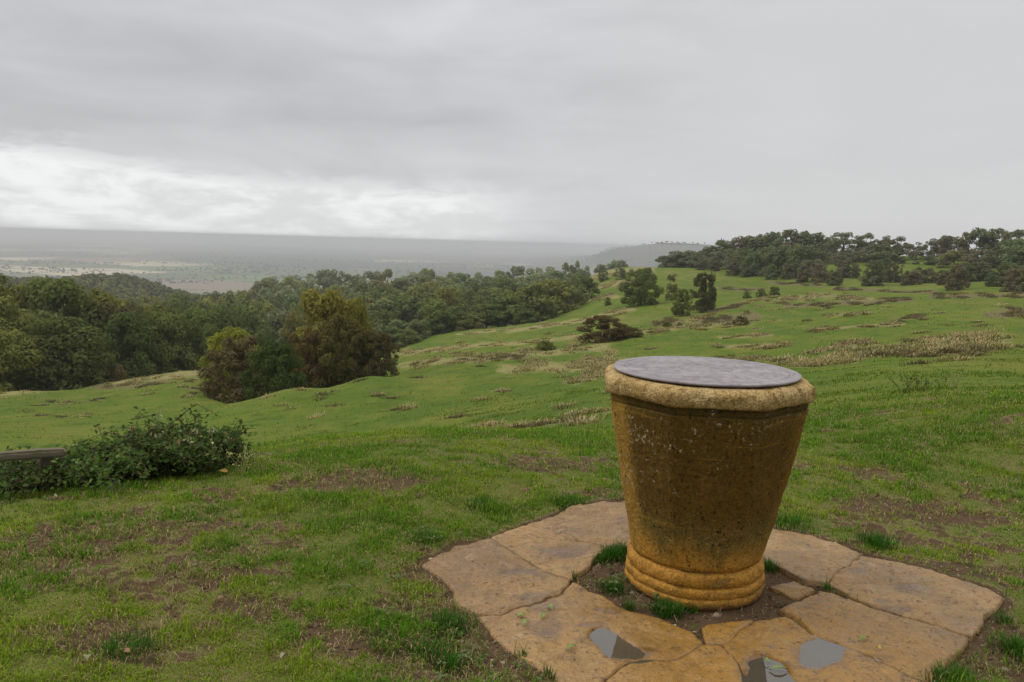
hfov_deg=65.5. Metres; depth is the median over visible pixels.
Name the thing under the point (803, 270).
hawthorn bush
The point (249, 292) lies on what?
broadleaf tree
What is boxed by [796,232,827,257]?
beech tree
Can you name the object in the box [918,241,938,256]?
beech tree
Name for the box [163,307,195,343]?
broadleaf tree
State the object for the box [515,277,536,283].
broadleaf tree
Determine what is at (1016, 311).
rough growth
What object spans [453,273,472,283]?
broadleaf tree
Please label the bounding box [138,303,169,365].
broadleaf tree
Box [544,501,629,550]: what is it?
flagstone
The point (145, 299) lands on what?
broadleaf tree
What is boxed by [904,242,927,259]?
beech tree
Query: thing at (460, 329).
broadleaf tree
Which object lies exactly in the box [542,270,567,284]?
broadleaf tree
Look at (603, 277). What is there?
hawthorn bush
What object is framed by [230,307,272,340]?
broadleaf tree
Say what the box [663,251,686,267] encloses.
beech tree
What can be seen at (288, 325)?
broadleaf tree
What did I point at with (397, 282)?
broadleaf tree
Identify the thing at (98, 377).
broadleaf tree
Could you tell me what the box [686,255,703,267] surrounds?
beech tree
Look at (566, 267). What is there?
broadleaf tree
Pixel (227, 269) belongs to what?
hedgerows
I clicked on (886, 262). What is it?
hawthorn bush
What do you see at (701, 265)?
hawthorn bush
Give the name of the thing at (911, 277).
hawthorn bush
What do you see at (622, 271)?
hawthorn bush
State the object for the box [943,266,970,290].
hawthorn bush
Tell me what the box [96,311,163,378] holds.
broadleaf tree
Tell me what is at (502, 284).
broadleaf tree
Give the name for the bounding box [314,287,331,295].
broadleaf tree
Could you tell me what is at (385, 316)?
broadleaf tree
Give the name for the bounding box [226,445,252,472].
dry stalk
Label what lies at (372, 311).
broadleaf tree
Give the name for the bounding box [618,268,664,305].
hawthorn bush
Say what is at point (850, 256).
beech tree
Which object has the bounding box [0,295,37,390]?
broadleaf tree
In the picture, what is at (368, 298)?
broadleaf tree
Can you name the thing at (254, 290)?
broadleaf tree
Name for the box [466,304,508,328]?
broadleaf tree
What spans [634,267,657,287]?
hawthorn bush
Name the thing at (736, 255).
beech tree
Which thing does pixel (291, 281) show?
broadleaf tree
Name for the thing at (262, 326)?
broadleaf tree
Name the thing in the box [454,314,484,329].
broadleaf tree
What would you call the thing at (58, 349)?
broadleaf tree
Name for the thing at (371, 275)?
broadleaf tree
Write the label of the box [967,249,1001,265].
beech tree
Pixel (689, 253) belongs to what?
beech tree
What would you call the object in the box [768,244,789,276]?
beech tree
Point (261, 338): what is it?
broadleaf tree
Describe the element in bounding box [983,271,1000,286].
hawthorn bush
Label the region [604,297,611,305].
hawthorn bush
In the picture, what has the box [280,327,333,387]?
hawthorn bush
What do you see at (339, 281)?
broadleaf tree
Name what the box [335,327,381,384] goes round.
hawthorn bush
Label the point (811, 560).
flagstone
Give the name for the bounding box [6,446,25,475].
dock stalk
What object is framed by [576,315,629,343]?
hawthorn bush
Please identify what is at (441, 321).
broadleaf tree
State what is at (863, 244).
beech tree
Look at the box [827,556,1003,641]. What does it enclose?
flagstone
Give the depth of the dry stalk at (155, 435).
5.75 m
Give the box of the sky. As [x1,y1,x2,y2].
[0,0,1023,256]
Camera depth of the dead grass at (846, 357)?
43.01 m
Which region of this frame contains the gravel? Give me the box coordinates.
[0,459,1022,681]
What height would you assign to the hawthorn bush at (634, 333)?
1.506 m
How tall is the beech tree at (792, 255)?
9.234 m
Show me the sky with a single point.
(590, 124)
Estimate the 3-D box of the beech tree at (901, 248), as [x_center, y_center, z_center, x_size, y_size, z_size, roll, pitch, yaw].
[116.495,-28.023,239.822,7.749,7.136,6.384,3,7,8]
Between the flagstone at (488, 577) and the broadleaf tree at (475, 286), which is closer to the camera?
the flagstone at (488, 577)
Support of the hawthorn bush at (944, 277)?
on the ground at (130, 397)
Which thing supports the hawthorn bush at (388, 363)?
on the ground at (130, 397)
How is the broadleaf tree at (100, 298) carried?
on the ground at (130, 397)
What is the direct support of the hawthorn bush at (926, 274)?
on the ground at (130, 397)
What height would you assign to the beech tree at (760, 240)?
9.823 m
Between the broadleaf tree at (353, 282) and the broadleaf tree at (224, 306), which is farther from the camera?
the broadleaf tree at (353, 282)
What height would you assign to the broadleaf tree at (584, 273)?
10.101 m
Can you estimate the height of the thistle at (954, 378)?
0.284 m
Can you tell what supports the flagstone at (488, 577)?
on the ground at (130, 397)
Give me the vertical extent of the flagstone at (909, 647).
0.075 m
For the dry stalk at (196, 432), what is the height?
0.367 m
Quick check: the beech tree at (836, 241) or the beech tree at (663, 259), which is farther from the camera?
the beech tree at (663, 259)
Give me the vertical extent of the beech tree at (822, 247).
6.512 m
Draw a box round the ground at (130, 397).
[0,233,1023,681]
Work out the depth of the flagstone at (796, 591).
3.77 m
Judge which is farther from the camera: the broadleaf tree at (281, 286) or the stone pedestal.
the broadleaf tree at (281, 286)
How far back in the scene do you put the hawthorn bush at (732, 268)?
220.78 m
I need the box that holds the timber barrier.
[0,448,65,489]
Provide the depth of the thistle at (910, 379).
10.80 m
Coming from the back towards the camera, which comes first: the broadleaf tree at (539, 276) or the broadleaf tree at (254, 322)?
the broadleaf tree at (539, 276)
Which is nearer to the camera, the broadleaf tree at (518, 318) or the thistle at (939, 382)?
the thistle at (939, 382)
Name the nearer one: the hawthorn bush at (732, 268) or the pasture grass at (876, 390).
the pasture grass at (876, 390)
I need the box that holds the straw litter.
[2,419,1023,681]
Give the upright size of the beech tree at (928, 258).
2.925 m
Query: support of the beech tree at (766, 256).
on the ground at (130, 397)
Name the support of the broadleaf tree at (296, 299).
on the ground at (130, 397)
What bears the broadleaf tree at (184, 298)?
on the ground at (130, 397)
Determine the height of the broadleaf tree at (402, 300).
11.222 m
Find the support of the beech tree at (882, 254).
on the ground at (130, 397)
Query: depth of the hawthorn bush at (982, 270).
160.47 m
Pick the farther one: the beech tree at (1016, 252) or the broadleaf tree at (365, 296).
the broadleaf tree at (365, 296)
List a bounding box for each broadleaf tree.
[0,275,15,309]
[0,283,48,317]
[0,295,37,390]
[0,329,48,391]
[18,315,115,390]
[19,275,108,389]
[55,287,123,368]
[69,355,111,388]
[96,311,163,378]
[99,300,146,375]
[99,358,127,381]
[117,298,138,308]
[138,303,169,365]
[139,295,165,309]
[141,311,198,373]
[162,292,196,309]
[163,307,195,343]
[164,297,188,312]
[164,319,207,371]
[181,293,199,302]
[185,306,221,364]
[191,302,213,311]
[193,324,228,377]
[196,297,215,305]
[199,290,226,302]
[209,306,244,332]
[210,290,237,307]
[216,301,246,313]
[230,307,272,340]
[235,291,251,299]
[235,293,269,314]
[241,313,272,339]
[247,301,275,325]
[248,280,279,298]
[248,329,279,390]
[254,292,288,316]
[259,287,277,307]
[260,276,286,289]
[263,308,307,376]
[273,276,305,297]
[275,302,307,363]
[276,286,303,309]
[279,307,313,369]
[282,293,300,310]
[291,273,316,290]
[311,269,337,289]
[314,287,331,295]
[320,269,347,292]
[328,285,348,298]
[341,292,367,301]
[342,274,360,288]
[346,278,368,297]
[347,298,371,316]
[350,282,373,294]
[354,291,377,301]
[358,271,380,286]
[363,320,385,350]
[365,295,391,310]
[367,286,410,316]
[367,299,404,319]
[368,309,407,343]
[369,279,396,300]
[374,325,401,348]
[377,269,394,288]
[383,319,413,346]
[387,292,420,322]
[391,278,411,301]
[392,329,421,345]
[399,272,422,286]
[400,319,430,340]
[406,286,428,317]
[408,293,434,319]
[411,298,456,334]
[413,275,436,291]
[417,281,439,300]
[419,268,435,281]
[423,287,466,319]
[431,306,469,333]
[434,271,456,286]
[436,279,457,291]
[447,285,475,309]
[451,288,486,325]
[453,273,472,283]
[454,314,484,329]
[455,326,464,331]
[458,278,480,297]
[466,282,492,299]
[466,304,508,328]
[470,287,510,321]
[472,276,493,295]
[474,323,485,328]
[475,272,493,281]
[486,295,526,326]
[487,278,517,297]
[488,270,510,286]
[494,278,516,289]
[503,286,539,320]
[507,266,532,283]
[510,281,533,292]
[512,309,537,324]
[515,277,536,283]
[515,282,559,322]
[517,268,539,282]
[533,266,554,281]
[536,280,582,314]
[538,278,562,288]
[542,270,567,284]
[561,286,591,304]
[562,262,570,284]
[564,272,579,282]
[567,275,599,299]
[569,261,579,279]
[578,265,590,276]
[593,264,608,273]
[605,260,616,268]
[614,259,628,267]
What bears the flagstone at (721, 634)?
on the ground at (130, 397)
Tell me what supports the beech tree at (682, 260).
on the ground at (130, 397)
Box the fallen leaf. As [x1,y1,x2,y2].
[769,665,787,669]
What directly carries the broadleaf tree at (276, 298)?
on the ground at (130, 397)
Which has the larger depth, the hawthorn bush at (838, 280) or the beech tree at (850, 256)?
the beech tree at (850, 256)
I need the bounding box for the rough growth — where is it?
[18,281,1023,428]
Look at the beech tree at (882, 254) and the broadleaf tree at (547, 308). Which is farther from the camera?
the beech tree at (882, 254)
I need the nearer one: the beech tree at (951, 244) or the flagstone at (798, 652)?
the flagstone at (798, 652)
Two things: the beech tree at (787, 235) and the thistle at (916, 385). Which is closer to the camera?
the thistle at (916, 385)
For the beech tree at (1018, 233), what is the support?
on the ground at (130, 397)
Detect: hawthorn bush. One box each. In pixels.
[196,335,279,403]
[197,326,258,402]
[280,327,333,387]
[303,312,371,387]
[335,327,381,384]
[362,332,399,376]
[535,340,555,350]
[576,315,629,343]
[598,270,609,280]
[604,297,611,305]
[613,267,626,279]
[615,326,643,338]
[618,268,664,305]
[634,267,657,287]
[662,321,672,326]
[665,274,677,299]
[670,288,693,316]
[689,272,716,312]
[694,258,706,269]
[706,271,715,309]
[708,257,721,270]
[723,258,738,275]
[732,316,748,324]
[738,260,753,276]
[742,291,751,297]
[755,289,766,297]
[763,264,778,279]
[768,286,780,295]
[780,263,795,279]
[795,260,816,281]
[810,263,828,282]
[825,269,843,285]
[832,260,861,277]
[857,260,887,285]
[876,258,892,279]
[882,261,907,282]
[899,270,922,285]
[912,267,938,282]
[935,270,950,279]
[936,271,952,284]
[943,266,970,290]
[961,263,985,281]
[967,261,995,281]
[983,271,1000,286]
[993,263,1020,286]
[999,267,1023,291]
[1013,267,1023,291]
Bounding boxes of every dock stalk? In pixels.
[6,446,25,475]
[176,416,194,470]
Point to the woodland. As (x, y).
(127, 285)
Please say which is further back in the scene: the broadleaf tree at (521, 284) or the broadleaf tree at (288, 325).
the broadleaf tree at (521, 284)
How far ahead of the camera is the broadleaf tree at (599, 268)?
378.86 m
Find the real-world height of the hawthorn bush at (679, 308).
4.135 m
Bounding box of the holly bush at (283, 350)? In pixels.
[238,340,307,399]
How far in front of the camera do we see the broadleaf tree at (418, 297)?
206.01 m
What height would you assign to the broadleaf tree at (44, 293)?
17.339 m
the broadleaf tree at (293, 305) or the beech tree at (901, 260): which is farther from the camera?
the beech tree at (901, 260)
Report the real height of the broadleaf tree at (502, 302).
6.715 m
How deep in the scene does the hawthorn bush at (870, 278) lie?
157.14 m
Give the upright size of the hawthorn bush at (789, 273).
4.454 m
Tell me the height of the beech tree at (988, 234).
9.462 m
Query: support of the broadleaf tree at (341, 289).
on the ground at (130, 397)
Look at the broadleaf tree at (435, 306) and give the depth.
153.81 m
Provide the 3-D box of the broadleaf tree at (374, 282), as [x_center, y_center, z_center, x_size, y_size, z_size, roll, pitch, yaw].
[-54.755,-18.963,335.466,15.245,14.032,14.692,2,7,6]
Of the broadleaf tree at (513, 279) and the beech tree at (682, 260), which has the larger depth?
the broadleaf tree at (513, 279)
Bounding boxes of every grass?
[0,269,1017,427]
[0,298,1023,457]
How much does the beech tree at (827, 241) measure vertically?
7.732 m
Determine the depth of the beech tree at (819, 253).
197.36 m
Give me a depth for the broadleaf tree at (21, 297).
104.93 m
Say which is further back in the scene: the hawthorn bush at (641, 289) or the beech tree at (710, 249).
the beech tree at (710, 249)
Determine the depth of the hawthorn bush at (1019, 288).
120.67 m
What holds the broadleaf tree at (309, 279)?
on the ground at (130, 397)
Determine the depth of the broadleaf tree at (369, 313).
195.47 m
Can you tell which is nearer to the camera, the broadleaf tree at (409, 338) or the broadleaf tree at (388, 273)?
the broadleaf tree at (409, 338)
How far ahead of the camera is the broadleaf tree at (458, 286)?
251.97 m
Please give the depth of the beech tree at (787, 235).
260.09 m
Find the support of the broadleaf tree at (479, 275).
on the ground at (130, 397)
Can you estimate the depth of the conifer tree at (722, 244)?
264.05 m
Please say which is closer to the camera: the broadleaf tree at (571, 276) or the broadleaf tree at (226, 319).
the broadleaf tree at (226, 319)
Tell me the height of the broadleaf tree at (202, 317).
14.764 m
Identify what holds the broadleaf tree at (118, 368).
on the ground at (130, 397)
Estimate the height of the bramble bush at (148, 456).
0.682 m
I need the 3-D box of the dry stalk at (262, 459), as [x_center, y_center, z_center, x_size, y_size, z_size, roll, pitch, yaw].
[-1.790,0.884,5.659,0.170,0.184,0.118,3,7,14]
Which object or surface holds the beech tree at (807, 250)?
on the ground at (130, 397)
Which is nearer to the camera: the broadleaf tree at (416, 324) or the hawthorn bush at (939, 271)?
the broadleaf tree at (416, 324)
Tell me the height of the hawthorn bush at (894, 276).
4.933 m
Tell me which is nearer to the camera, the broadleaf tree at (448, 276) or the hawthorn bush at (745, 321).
the hawthorn bush at (745, 321)
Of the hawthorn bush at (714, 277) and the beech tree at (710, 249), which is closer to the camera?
the hawthorn bush at (714, 277)
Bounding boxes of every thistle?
[889,376,915,392]
[900,376,929,390]
[915,377,929,391]
[931,377,947,388]
[949,372,963,387]
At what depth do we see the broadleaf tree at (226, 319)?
129.88 m
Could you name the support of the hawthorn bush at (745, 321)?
on the ground at (130, 397)
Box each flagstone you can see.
[422,538,570,616]
[479,582,702,681]
[491,520,609,580]
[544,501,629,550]
[606,645,743,681]
[701,620,752,647]
[724,617,920,681]
[762,529,862,586]
[769,581,814,600]
[779,591,967,681]
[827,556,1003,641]
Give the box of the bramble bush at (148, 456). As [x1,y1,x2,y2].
[0,399,260,503]
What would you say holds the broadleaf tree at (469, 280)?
on the ground at (130, 397)
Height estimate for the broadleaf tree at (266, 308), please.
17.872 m
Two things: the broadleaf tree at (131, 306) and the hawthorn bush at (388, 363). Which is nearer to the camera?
the hawthorn bush at (388, 363)
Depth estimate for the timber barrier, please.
5.21 m
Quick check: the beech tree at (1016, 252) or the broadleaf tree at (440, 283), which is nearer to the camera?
the beech tree at (1016, 252)
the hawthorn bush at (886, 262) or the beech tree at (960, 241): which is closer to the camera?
the hawthorn bush at (886, 262)
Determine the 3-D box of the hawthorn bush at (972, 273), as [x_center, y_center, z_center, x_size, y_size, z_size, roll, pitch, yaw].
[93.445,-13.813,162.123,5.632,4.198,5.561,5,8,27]
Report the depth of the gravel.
3.60 m
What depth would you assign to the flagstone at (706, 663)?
3.03 m
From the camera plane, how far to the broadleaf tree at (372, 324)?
147.86 m
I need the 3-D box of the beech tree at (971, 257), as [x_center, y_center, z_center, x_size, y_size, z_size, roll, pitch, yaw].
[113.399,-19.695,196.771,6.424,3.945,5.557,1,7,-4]
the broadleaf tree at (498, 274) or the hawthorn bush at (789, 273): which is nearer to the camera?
the hawthorn bush at (789, 273)
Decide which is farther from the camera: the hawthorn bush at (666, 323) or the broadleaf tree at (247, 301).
the broadleaf tree at (247, 301)
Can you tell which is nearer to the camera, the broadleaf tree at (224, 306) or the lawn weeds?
the lawn weeds
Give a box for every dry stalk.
[153,409,174,440]
[183,428,231,469]
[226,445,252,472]
[251,453,270,468]
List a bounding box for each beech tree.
[655,255,672,267]
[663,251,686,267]
[676,257,692,267]
[677,250,701,266]
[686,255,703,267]
[698,246,729,258]
[705,251,728,268]
[707,240,738,258]
[722,248,745,266]
[723,236,754,255]
[733,235,765,260]
[733,248,752,273]
[745,248,766,275]
[750,234,775,252]
[754,245,781,276]
[762,231,787,261]
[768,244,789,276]
[774,230,802,254]
[782,243,806,272]
[785,229,818,259]
[792,246,815,276]
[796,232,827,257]
[805,248,832,272]
[812,239,840,257]
[824,237,837,259]
[825,232,859,257]
[830,254,844,263]
[842,251,860,261]
[846,235,863,249]
[854,249,875,261]
[856,233,889,253]
[861,243,897,263]
[872,235,900,256]
[889,236,913,257]
[889,252,908,263]
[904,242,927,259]
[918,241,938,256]
[919,255,937,264]
[929,238,948,258]
[932,253,954,264]
[934,250,967,267]
[936,235,968,252]
[952,231,979,260]
[957,253,980,268]
[965,227,998,255]
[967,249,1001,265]
[975,228,1008,255]
[980,243,1020,267]
[993,231,1020,254]
[1001,238,1023,268]
[1006,229,1023,247]
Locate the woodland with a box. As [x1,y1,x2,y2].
[0,271,443,315]
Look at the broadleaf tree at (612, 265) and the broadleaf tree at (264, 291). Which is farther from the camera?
the broadleaf tree at (612, 265)
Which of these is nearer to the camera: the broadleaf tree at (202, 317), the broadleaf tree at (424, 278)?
the broadleaf tree at (202, 317)
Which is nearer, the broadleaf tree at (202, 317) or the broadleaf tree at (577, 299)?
the broadleaf tree at (202, 317)
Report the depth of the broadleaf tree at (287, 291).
315.81 m
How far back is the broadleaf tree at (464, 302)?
207.26 m
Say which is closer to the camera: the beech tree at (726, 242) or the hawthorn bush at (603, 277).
the hawthorn bush at (603, 277)
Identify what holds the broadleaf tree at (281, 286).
on the ground at (130, 397)
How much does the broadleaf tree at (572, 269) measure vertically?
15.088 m
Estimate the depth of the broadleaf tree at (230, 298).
236.47 m
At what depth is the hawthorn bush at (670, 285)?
142.50 m
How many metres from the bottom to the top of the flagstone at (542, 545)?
0.076 m
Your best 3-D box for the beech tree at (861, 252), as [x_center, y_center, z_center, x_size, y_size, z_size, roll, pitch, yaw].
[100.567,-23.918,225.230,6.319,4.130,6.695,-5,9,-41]
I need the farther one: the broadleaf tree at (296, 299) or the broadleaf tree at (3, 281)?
the broadleaf tree at (296, 299)
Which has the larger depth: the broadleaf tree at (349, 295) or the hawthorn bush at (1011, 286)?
the broadleaf tree at (349, 295)
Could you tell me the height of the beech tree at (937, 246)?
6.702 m
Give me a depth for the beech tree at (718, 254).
246.44 m
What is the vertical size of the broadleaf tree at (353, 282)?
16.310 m
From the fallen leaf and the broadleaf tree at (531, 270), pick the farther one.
the broadleaf tree at (531, 270)
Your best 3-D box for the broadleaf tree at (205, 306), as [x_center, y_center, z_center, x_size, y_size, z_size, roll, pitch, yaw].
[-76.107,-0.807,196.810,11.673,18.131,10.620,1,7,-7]
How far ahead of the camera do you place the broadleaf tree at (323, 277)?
422.18 m
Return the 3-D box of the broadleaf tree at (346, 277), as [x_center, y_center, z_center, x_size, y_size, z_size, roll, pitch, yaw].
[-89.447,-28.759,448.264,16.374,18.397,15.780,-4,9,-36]
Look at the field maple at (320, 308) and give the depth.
63.80 m
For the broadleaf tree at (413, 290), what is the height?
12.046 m
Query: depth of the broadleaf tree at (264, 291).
319.52 m
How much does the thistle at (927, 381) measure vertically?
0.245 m
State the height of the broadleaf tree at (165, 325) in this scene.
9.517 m
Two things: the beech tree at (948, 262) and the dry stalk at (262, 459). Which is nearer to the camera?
the dry stalk at (262, 459)
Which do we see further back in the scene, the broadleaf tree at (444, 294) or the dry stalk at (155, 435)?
the broadleaf tree at (444, 294)
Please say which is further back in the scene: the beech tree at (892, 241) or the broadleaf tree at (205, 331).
the beech tree at (892, 241)
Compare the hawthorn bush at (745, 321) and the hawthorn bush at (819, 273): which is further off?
the hawthorn bush at (819, 273)
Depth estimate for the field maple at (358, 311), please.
65.45 m
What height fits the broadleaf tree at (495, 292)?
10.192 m
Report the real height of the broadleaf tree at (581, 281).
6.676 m
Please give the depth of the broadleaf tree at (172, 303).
190.58 m
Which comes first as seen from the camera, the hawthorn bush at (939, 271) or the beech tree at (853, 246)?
the hawthorn bush at (939, 271)
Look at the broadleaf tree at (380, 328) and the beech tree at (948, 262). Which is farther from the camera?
the beech tree at (948, 262)
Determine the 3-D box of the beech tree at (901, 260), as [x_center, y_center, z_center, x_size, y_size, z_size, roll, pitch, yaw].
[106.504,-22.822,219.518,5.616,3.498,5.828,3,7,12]
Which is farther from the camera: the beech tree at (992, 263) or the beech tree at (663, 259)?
the beech tree at (663, 259)
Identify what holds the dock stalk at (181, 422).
on the ground at (130, 397)
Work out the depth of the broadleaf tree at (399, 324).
148.10 m
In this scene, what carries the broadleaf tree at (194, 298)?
on the ground at (130, 397)
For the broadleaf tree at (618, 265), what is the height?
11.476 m
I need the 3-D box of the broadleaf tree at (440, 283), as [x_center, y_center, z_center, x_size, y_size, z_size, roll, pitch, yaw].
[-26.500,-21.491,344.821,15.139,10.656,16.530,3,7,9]
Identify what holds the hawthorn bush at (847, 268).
on the ground at (130, 397)
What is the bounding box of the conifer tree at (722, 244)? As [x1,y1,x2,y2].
[717,238,723,265]
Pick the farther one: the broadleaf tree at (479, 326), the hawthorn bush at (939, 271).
the hawthorn bush at (939, 271)
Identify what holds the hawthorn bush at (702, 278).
on the ground at (130, 397)
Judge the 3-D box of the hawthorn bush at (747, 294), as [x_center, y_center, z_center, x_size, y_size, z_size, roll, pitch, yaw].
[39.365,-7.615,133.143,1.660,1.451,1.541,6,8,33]
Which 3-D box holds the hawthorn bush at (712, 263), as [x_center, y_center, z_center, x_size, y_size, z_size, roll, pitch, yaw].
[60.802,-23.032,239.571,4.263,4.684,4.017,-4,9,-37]
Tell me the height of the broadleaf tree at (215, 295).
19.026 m
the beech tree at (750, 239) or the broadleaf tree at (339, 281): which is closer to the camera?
the beech tree at (750, 239)
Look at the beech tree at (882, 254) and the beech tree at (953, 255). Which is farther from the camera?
the beech tree at (882, 254)
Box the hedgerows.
[0,241,717,294]
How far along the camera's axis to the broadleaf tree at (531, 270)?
454.92 m
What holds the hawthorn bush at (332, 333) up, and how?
on the ground at (130, 397)
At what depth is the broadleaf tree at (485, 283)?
336.61 m
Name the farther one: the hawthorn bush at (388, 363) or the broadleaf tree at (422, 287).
the broadleaf tree at (422, 287)
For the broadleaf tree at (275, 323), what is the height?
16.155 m
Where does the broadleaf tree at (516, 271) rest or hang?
on the ground at (130, 397)
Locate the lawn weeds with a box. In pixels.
[0,429,1022,681]
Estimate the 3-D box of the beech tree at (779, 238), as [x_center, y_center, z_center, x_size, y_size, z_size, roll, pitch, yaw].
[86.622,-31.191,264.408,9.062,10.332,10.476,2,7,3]
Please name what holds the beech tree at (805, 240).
on the ground at (130, 397)
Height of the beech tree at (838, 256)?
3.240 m
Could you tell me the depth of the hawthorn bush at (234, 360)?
57.44 m
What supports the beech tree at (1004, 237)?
on the ground at (130, 397)
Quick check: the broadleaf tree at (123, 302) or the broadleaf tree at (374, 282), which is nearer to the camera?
the broadleaf tree at (123, 302)
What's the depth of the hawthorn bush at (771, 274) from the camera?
204.63 m
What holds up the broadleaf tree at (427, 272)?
on the ground at (130, 397)
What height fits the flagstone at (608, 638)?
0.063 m
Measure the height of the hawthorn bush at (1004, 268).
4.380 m
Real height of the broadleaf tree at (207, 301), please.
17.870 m
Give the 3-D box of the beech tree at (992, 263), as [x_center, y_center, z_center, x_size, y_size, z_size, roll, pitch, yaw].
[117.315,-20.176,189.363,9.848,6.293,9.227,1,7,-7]
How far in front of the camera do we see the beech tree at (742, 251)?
221.70 m
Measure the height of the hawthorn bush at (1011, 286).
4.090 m
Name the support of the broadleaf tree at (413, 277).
on the ground at (130, 397)
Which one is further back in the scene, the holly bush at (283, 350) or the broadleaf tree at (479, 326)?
the broadleaf tree at (479, 326)
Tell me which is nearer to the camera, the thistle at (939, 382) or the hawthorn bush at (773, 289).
the thistle at (939, 382)
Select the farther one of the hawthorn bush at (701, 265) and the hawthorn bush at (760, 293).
the hawthorn bush at (701, 265)
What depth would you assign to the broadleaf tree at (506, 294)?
161.19 m
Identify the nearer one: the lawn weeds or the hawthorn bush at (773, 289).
the lawn weeds
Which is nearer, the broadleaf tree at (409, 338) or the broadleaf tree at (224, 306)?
the broadleaf tree at (409, 338)
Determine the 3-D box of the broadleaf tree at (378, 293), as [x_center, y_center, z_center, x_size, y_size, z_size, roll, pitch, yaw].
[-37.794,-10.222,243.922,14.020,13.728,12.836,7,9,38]
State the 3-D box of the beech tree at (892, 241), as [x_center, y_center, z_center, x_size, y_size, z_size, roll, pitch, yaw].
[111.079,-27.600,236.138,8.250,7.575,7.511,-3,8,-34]
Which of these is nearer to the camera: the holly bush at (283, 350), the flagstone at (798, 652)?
the flagstone at (798, 652)
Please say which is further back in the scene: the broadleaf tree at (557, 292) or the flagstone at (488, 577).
the broadleaf tree at (557, 292)
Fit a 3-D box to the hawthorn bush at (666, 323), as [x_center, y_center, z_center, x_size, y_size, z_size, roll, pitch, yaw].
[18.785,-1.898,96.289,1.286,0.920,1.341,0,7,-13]
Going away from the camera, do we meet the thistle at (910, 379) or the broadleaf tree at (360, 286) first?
the thistle at (910, 379)
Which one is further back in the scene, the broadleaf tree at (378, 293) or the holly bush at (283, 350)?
the broadleaf tree at (378, 293)
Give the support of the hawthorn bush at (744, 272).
on the ground at (130, 397)
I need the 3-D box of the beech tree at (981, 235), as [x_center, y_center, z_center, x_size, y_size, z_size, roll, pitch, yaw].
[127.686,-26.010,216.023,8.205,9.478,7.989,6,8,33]
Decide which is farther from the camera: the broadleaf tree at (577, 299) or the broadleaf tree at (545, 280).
the broadleaf tree at (545, 280)
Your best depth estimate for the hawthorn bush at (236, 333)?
62.38 m
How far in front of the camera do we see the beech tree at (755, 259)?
215.14 m
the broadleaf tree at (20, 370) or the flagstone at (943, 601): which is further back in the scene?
the broadleaf tree at (20, 370)
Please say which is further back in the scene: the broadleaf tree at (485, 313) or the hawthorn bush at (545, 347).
the broadleaf tree at (485, 313)
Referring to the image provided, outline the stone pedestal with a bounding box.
[605,356,815,610]
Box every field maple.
[292,286,362,387]
[333,296,370,365]
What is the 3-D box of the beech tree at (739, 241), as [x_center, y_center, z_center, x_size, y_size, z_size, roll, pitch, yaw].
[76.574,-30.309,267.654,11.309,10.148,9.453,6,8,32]
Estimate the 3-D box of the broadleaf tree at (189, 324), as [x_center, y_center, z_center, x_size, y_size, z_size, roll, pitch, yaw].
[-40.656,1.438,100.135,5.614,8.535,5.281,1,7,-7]

